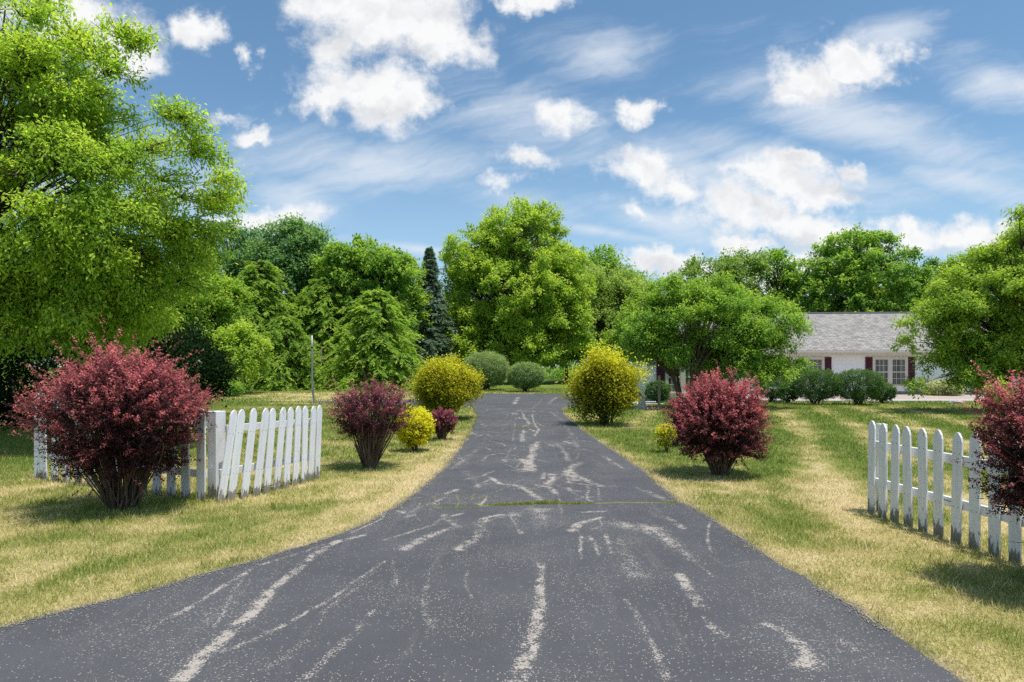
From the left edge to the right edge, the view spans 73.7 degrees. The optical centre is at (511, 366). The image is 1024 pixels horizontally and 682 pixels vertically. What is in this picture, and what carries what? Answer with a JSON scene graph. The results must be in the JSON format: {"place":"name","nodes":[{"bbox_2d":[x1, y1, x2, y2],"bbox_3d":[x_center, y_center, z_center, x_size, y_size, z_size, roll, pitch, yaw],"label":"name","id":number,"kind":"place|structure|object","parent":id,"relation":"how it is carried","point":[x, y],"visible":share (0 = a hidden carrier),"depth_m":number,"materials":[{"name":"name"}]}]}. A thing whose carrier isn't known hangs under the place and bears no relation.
{"place":"outdoors","nodes":[
{"label":"outdoors","id":0,"kind":"place"},
{"bbox_2d":[0,394,962,681],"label":"driveway","id":1,"kind":"structure","parent":0,"point":[638,586],"depth_m":4.68,"materials":[{"name":"grey asphalt"}]},
{"bbox_2d":[0,435,894,630],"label":"gravel","id":2,"kind":"structure","parent":1,"relation":"on","point":[627,460],"depth_m":5.56,"materials":[{"name":"grey gravel"}]},
{"bbox_2d":[0,367,1023,681],"bbox_3d":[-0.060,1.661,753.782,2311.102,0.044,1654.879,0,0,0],"label":"lawn","id":3,"kind":"structure","parent":0,"point":[550,383],"depth_m":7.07,"materials":[{"name":"plant"}]},
{"bbox_2d":[0,325,126,430],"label":"evergreen shrub","id":4,"kind":"object","parent":3,"relation":"on","point":[11,378],"visible":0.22,"depth_m":17.43,"materials":[{"name":"green plant"}]},
{"bbox_2d":[0,315,223,511],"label":"barberry bush","id":5,"kind":"object","parent":3,"relation":"on","point":[121,411],"visible":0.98,"depth_m":7.58,"materials":[{"name":"red plant"}]},
{"bbox_2d":[8,267,216,369],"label":"broadleaf tree","id":6,"kind":"object","parent":3,"relation":"on","point":[180,311],"visible":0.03,"depth_m":42.28,"materials":[{"name":"green plant"}]},
{"bbox_2d":[0,0,257,369],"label":"tree","id":7,"kind":"object","parent":3,"relation":"on","point":[81,255],"visible":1,"depth_m":13.10,"materials":[{"name":"green plant"}]},
{"bbox_2d":[34,393,225,500],"bbox_3d":[-5.363,1.065,9.228,3.686,1.370,0.284,0,0,23],"label":"picket fence","id":8,"kind":"object","parent":3,"relation":"on","point":[217,437],"visible":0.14,"depth_m":8.54,"materials":[{"name":"white paint"}]},
{"bbox_2d":[93,314,242,410],"bbox_3d":[-11.623,-0.020,22.579,5.185,3.528,4.964,0,0,0],"label":"evergreen shrub","id":9,"kind":"object","parent":3,"relation":"on","point":[209,360],"visible":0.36,"depth_m":22.37,"materials":[{"name":"green plant"}]},
{"bbox_2d":[165,244,278,385],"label":"broadleaf tree","id":10,"kind":"object","parent":3,"relation":"on","point":[225,307],"visible":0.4,"depth_m":42.29,"materials":[{"name":"green plant"}]},
{"bbox_2d":[210,378,247,396],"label":"shrub","id":11,"kind":"object","parent":3,"relation":"on","point":[239,388],"visible":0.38,"depth_m":37.55,"materials":[{"name":"green plant"}]},
{"bbox_2d":[200,216,264,318],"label":"broadleaf tree","id":12,"kind":"object","parent":3,"relation":"on","point":[233,268],"visible":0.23,"depth_m":61.45,"materials":[{"name":"green plant"}]},
{"bbox_2d":[211,315,275,393],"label":"broadleaf tree","id":13,"kind":"object","parent":3,"relation":"on","point":[247,345],"visible":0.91,"depth_m":40.34,"materials":[{"name":"green plant"}]},
{"bbox_2d":[217,405,321,502],"bbox_3d":[-3.167,1.113,9.203,0.182,1.155,2.037,0,0,21],"label":"picket fence","id":14,"kind":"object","parent":3,"relation":"on","point":[264,425],"depth_m":8.98,"materials":[{"name":"white paint"}]},
{"bbox_2d":[224,259,314,389],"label":"hemlock tree","id":15,"kind":"object","parent":3,"relation":"on","point":[260,282],"visible":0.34,"depth_m":52.21,"materials":[{"name":"green plant"}]},
{"bbox_2d":[239,316,333,391],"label":"hemlock tree","id":16,"kind":"object","parent":3,"relation":"on","point":[284,329],"visible":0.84,"depth_m":47.99,"materials":[{"name":"green plant"}]},
{"bbox_2d":[239,211,334,317],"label":"broadleaf tree","id":17,"kind":"object","parent":3,"relation":"on","point":[288,255],"visible":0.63,"depth_m":58.06,"materials":[{"name":"green plant"}]},
{"bbox_2d":[245,271,342,384],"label":"broadleaf tree","id":18,"kind":"object","parent":3,"relation":"on","point":[292,309],"visible":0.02,"depth_m":60.63,"materials":[{"name":"green plant"}]},
{"bbox_2d":[282,277,360,387],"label":"hemlock tree","id":19,"kind":"object","parent":3,"relation":"on","point":[321,319],"visible":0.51,"depth_m":53.89,"materials":[{"name":"green plant"}]},
{"bbox_2d":[311,335,332,401],"bbox_3d":[-8.992,0.142,32.289,1.038,3.224,0.099,0,0,0],"label":"pole","id":20,"kind":"object","parent":3,"relation":"on","point":[312,387],"visible":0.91,"depth_m":32.25,"materials":[{"name":"grey metal"}]},
{"bbox_2d":[307,232,423,356],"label":"broadleaf tree","id":21,"kind":"object","parent":3,"relation":"on","point":[355,271],"visible":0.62,"depth_m":55.24,"materials":[{"name":"green plant"}]},
{"bbox_2d":[306,289,428,390],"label":"hemlock tree","id":22,"kind":"object","parent":3,"relation":"on","point":[375,319],"visible":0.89,"depth_m":48.78,"materials":[{"name":"green plant"}]},
{"bbox_2d":[323,373,423,468],"bbox_3d":[-2.253,0.887,11.158,1.693,1.642,1.637,0,0,0],"label":"barberry bush","id":23,"kind":"object","parent":3,"relation":"on","point":[372,429],"visible":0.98,"depth_m":10.97,"materials":[{"name":"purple plant"}]},
{"bbox_2d":[390,249,434,379],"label":"broadleaf tree","id":24,"kind":"object","parent":3,"relation":"on","point":[415,302],"visible":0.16,"depth_m":59.40,"materials":[{"name":"green plant"}]},
{"bbox_2d":[395,405,436,451],"bbox_3d":[-1.921,1.204,13.372,0.907,1.002,0.870,0,0,0],"label":"gold bush","id":25,"kind":"object","parent":3,"relation":"on","point":[419,436],"visible":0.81,"depth_m":13.17,"materials":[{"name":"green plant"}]},
{"bbox_2d":[403,246,461,382],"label":"blue spruce","id":26,"kind":"object","parent":3,"relation":"on","point":[432,286],"visible":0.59,"depth_m":61.42,"materials":[{"name":"green plant"}]},
{"bbox_2d":[427,405,458,439],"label":"barberry bush","id":27,"kind":"object","parent":3,"relation":"on","point":[443,427],"visible":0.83,"depth_m":15.38,"materials":[{"name":"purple plant"}]},
{"bbox_2d":[401,350,489,414],"bbox_3d":[-2.166,0.592,21.551,2.917,2.253,2.643,0,0,0],"label":"gold bush","id":28,"kind":"object","parent":3,"relation":"on","point":[448,384],"visible":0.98,"depth_m":20.96,"materials":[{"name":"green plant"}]},
{"bbox_2d":[462,350,509,389],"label":"round shrub","id":29,"kind":"object","parent":3,"relation":"on","point":[494,368],"visible":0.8,"depth_m":47.15,"materials":[{"name":"green plant"}]},
{"bbox_2d":[0,308,1000,379],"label":"distant wood","id":30,"kind":"object","parent":3,"relation":"on","point":[559,372],"depth_m":95.02,"materials":[{"name":"green plant"}]},
{"bbox_2d":[431,192,598,383],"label":"tall maple","id":31,"kind":"object","parent":3,"relation":"on","point":[527,303],"visible":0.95,"depth_m":63.07,"materials":[{"name":"green plant"}]},
{"bbox_2d":[506,360,545,391],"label":"round shrub","id":32,"kind":"object","parent":3,"relation":"on","point":[527,375],"visible":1,"depth_m":44.43,"materials":[{"name":"green plant"}]},
{"bbox_2d":[532,341,600,381],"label":"clipped tree","id":33,"kind":"object","parent":3,"relation":"on","point":[574,356],"visible":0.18,"depth_m":66.90,"materials":[{"name":"green plant"}]},
{"bbox_2d":[555,334,658,427],"bbox_3d":[2.616,0.396,19.357,2.848,2.642,2.795,0,0,0],"label":"gold bush","id":34,"kind":"object","parent":3,"relation":"on","point":[604,384],"visible":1,"depth_m":18.85,"materials":[{"name":"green plant"}]},
{"bbox_2d":[570,240,646,335],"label":"broadleaf tree","id":35,"kind":"object","parent":3,"relation":"on","point":[609,260],"visible":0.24,"depth_m":76.75,"materials":[{"name":"green plant"}]},
{"bbox_2d":[562,259,664,346],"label":"broadleaf tree","id":36,"kind":"object","parent":3,"relation":"on","point":[607,303],"visible":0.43,"depth_m":70.76,"materials":[{"name":"green plant"}]},
{"bbox_2d":[595,279,661,366],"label":"broadleaf tree","id":37,"kind":"object","parent":3,"relation":"on","point":[612,336],"visible":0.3,"depth_m":47.96,"materials":[{"name":"green plant"}]},
{"bbox_2d":[634,395,649,409],"bbox_3d":[5.055,1.405,26.577,0.600,0.550,0.560,0,0,0],"label":"stone pedestal","id":38,"kind":"object","parent":3,"relation":"on","point":[643,404],"visible":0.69,"depth_m":26.44,"materials":[{"name":"grey stone"}]},
{"bbox_2d":[644,379,672,402],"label":"round shrub","id":39,"kind":"object","parent":3,"relation":"on","point":[664,393],"visible":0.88,"depth_m":29.98,"materials":[{"name":"green plant"}]},
{"bbox_2d":[658,375,659,408],"bbox_3d":[5.722,1.093,26.564,0.112,1.514,0.116,0,0,0],"label":"wooden post","id":40,"kind":"object","parent":3,"relation":"on","point":[659,391],"visible":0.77,"depth_m":26.52,"materials":[{"name":"brown wood"}]},
{"bbox_2d":[652,421,677,452],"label":"gold bush","id":41,"kind":"object","parent":3,"relation":"on","point":[663,433],"visible":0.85,"depth_m":13.16,"materials":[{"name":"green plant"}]},
{"bbox_2d":[667,425,682,446],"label":"barberry bush","id":42,"kind":"object","parent":3,"relation":"on","point":[674,437],"visible":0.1,"depth_m":14.13,"materials":[{"name":"plant"}]},
{"bbox_2d":[647,359,784,475],"bbox_3d":[3.137,0.794,10.473,1.949,1.829,1.794,0,0,-23],"label":"barberry bush","id":43,"kind":"object","parent":3,"relation":"on","point":[738,418],"visible":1,"depth_m":10.09,"materials":[{"name":"red plant"}]},
{"bbox_2d":[619,269,818,401],"bbox_3d":[8.048,-1.020,26.926,7.869,5.610,4.119,0,0,0],"label":"crab apple","id":44,"kind":"object","parent":3,"relation":"on","point":[664,344],"visible":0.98,"depth_m":26.23,"materials":[{"name":"green plant"}]},
{"bbox_2d":[669,244,775,310],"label":"broadleaf tree","id":45,"kind":"object","parent":3,"relation":"on","point":[738,262],"visible":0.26,"depth_m":62.61,"materials":[{"name":"green plant"}]},
{"bbox_2d":[754,375,787,401],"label":"round shrub","id":46,"kind":"object","parent":3,"relation":"on","point":[771,395],"visible":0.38,"depth_m":31.71,"materials":[{"name":"green plant"}]},
{"bbox_2d":[744,246,819,311],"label":"broadleaf tree","id":47,"kind":"object","parent":3,"relation":"on","point":[782,290],"visible":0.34,"depth_m":65.17,"materials":[{"name":"green plant"}]},
{"bbox_2d":[775,383,799,403],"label":"round shrub","id":48,"kind":"object","parent":3,"relation":"on","point":[786,396],"visible":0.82,"depth_m":30.54,"materials":[{"name":"green plant"}]},
{"bbox_2d":[790,367,844,404],"bbox_3d":[13.353,0.843,29.985,2.286,1.748,2.275,0,0,0],"label":"round shrub","id":49,"kind":"object","parent":3,"relation":"on","point":[820,392],"visible":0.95,"depth_m":29.45,"materials":[{"name":"green plant"}]},
{"bbox_2d":[630,312,1020,401],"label":"house","id":50,"kind":"structure","parent":3,"relation":"on","point":[838,342],"depth_m":39.85,"materials":[{"name":"white"}]},
{"bbox_2d":[665,359,690,393],"bbox_3d":[7.937,0.455,31.754,1.660,1.610,0.105,0,0,5],"label":"window","id":51,"kind":"structure","parent":50,"relation":"in","point":[682,378],"depth_m":31.75,"materials":[{"name":"white glass"}]},
{"bbox_2d":[790,357,824,385],"bbox_3d":[17.265,0.285,39.946,2.020,1.690,0.105,0,0,4],"label":"window","id":52,"kind":"structure","parent":50,"relation":"in","point":[821,360],"depth_m":39.90,"materials":[{"name":"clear glass"}]},
{"bbox_2d":[872,357,907,385],"bbox_3d":[21.924,0.285,39.581,2.020,1.690,0.105,0,0,5],"label":"window","id":53,"kind":"structure","parent":50,"relation":"in","point":[895,369],"depth_m":39.56,"materials":[{"name":"white glass"}]},
{"bbox_2d":[832,368,886,404],"bbox_3d":[15.068,0.866,29.730,2.241,1.703,2.282,0,0,0],"label":"round shrub","id":54,"kind":"object","parent":3,"relation":"on","point":[875,388],"visible":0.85,"depth_m":29.30,"materials":[{"name":"green plant"}]},
{"bbox_2d":[745,395,985,399],"bbox_3d":[18.200,1.663,36.226,17.600,0.095,6.448,0,0,0],"label":"gravel bed","id":55,"kind":"object","parent":3,"relation":"on","point":[932,397],"depth_m":35.63,"materials":[{"name":"beige gravel"}]},
{"bbox_2d":[921,377,969,395],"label":"spreading shrub","id":56,"kind":"object","parent":55,"relation":"on","point":[938,389],"visible":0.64,"depth_m":37.76,"materials":[{"name":"green plant"}]},
{"bbox_2d":[788,222,944,311],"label":"broadleaf tree","id":57,"kind":"object","parent":3,"relation":"on","point":[856,281],"visible":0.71,"depth_m":60.02,"materials":[{"name":"green plant"}]},
{"bbox_2d":[871,382,897,402],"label":"round shrub","id":58,"kind":"object","parent":3,"relation":"on","point":[890,393],"visible":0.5,"depth_m":30.65,"materials":[{"name":"green plant"}]},
{"bbox_2d":[868,421,1023,564],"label":"picket fence","id":59,"kind":"object","parent":3,"relation":"on","point":[880,485],"visible":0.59,"depth_m":6.68,"materials":[{"name":"white paint"}]},
{"bbox_2d":[915,255,984,298],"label":"broadleaf tree","id":60,"kind":"object","parent":3,"relation":"on","point":[933,261],"visible":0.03,"depth_m":75.20,"materials":[{"name":"green plant"}]},
{"bbox_2d":[888,203,1023,399],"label":"yellow green tree","id":61,"kind":"object","parent":3,"relation":"on","point":[996,348],"visible":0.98,"depth_m":23.88,"materials":[{"name":"green plant"}]},
{"bbox_2d":[949,400,962,403],"bbox_3d":[19.802,1.608,30.451,0.657,0.242,0.426,0,0,0],"label":"flat stone","id":62,"kind":"object","parent":3,"relation":"on","point":[954,401],"visible":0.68,"depth_m":30.30,"materials":[{"name":"white stone"}]},
{"bbox_2d":[931,218,1022,302],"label":"broadleaf tree","id":63,"kind":"object","parent":3,"relation":"on","point":[952,261],"visible":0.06,"depth_m":57.84,"materials":[{"name":"green plant"}]},
{"bbox_2d":[949,360,1023,542],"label":"barberry bush","id":64,"kind":"object","parent":3,"relation":"on","point":[1003,447],"visible":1,"depth_m":5.09,"materials":[{"name":"red plant"}]},
{"bbox_2d":[979,375,1018,418],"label":"leafy shrub","id":65,"kind":"object","parent":3,"relation":"on","point":[997,400],"visible":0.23,"depth_m":21.40,"materials":[{"name":"green plant"}]},
{"bbox_2d":[0,0,1023,366],"label":"sky","id":66,"kind":"structure","parent":0,"point":[667,132],"materials":[{"name":"blue"}]},
{"bbox_2d":[426,426,679,507],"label":"grass","id":67,"kind":"structure","parent":0,"point":[553,501],"depth_m":8.13,"materials":[{"name":"green plant"}]},
{"bbox_2d":[631,401,662,404],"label":"garden path","id":68,"kind":"structure","parent":0,"point":[650,402],"depth_m":29.99,"materials":[{"name":"beige stone"}]},
{"bbox_2d":[647,400,977,401],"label":"garden path","id":69,"kind":"structure","parent":0,"point":[867,400],"depth_m":32.20,"materials":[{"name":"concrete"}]}
]}

